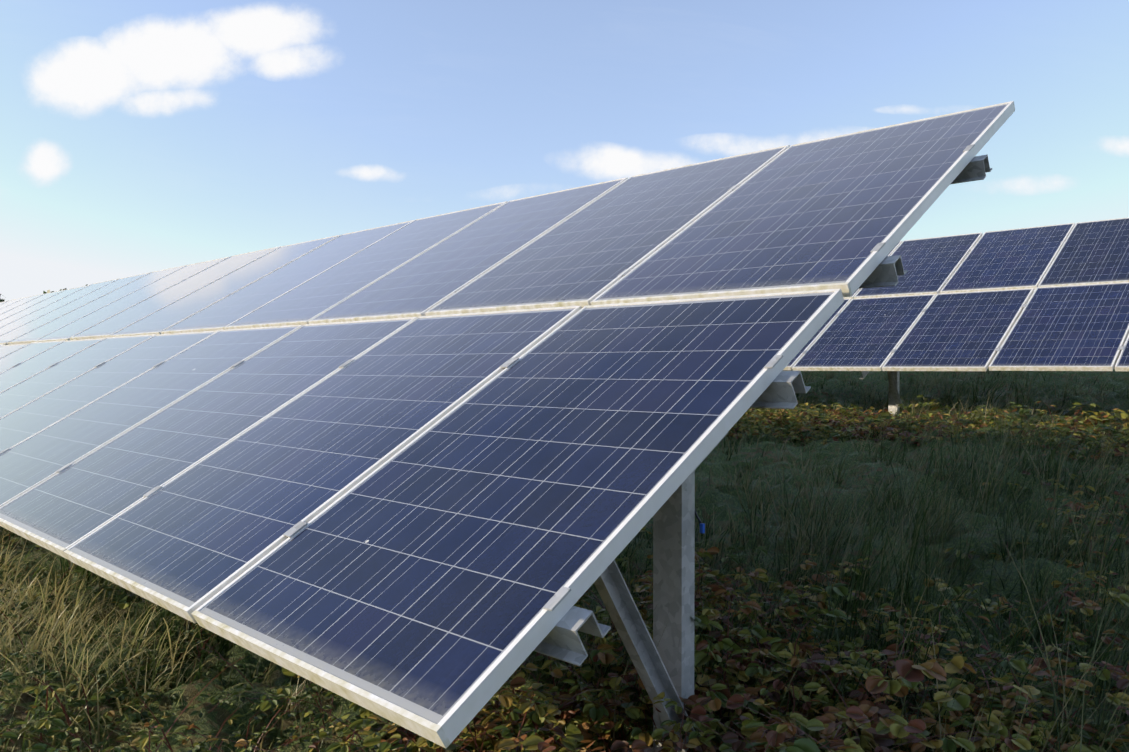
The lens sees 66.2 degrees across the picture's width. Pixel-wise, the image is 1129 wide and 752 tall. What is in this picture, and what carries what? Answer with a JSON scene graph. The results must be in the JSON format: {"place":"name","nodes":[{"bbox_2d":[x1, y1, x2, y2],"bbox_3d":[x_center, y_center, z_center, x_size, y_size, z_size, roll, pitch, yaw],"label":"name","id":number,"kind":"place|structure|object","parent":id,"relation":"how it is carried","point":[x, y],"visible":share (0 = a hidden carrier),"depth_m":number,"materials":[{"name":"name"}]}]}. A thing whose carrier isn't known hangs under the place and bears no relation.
{"place":"outdoors","nodes":[
{"label":"outdoors","id":0,"kind":"place"},
{"bbox_2d":[0,0,1128,300],"label":"sky","id":1,"kind":"structure","parent":0,"point":[137,137],"materials":[{"name":"blue"}]},
{"bbox_3d":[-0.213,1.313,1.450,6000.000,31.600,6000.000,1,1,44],"label":"ground","id":2,"kind":"structure","parent":0,"visible":0},
{"bbox_2d":[0,285,86,301],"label":"tree trunks","id":3,"kind":"object","parent":2,"relation":"on","point":[3,300],"depth_m":119.47,"materials":[{"name":"brown plant"}]},
{"bbox_2d":[0,530,274,751],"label":"grass","id":4,"kind":"structure","parent":2,"relation":"on","point":[57,623],"depth_m":3.35,"materials":[{"name":"green plant"}]},
{"bbox_2d":[0,101,1014,751],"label":"solar modules","id":5,"kind":"object","parent":2,"relation":"on","point":[428,477],"visible":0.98,"depth_m":2.83,"materials":[{"name":"glass"}]},
{"bbox_2d":[0,395,1128,751],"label":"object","id":6,"kind":"object","parent":2,"relation":"on","point":[886,725],"visible":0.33,"depth_m":2.59,"materials":[{"name":"green plant"}]},
{"bbox_2d":[0,362,1128,751],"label":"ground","id":7,"kind":"structure","parent":2,"relation":"on","point":[712,498],"depth_m":4.20,"materials":[{"name":"green plant"}]},
{"bbox_2d":[17,369,1128,751],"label":"meadow grass","id":8,"kind":"structure","parent":2,"relation":"on","point":[919,519],"depth_m":3.90,"materials":[{"name":"green plant"}]},
{"bbox_2d":[783,217,1128,415],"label":"solar modules","id":9,"kind":"object","parent":2,"relation":"on","point":[984,309],"visible":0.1,"depth_m":9.15,"materials":[{"name":"glass"}]}
]}

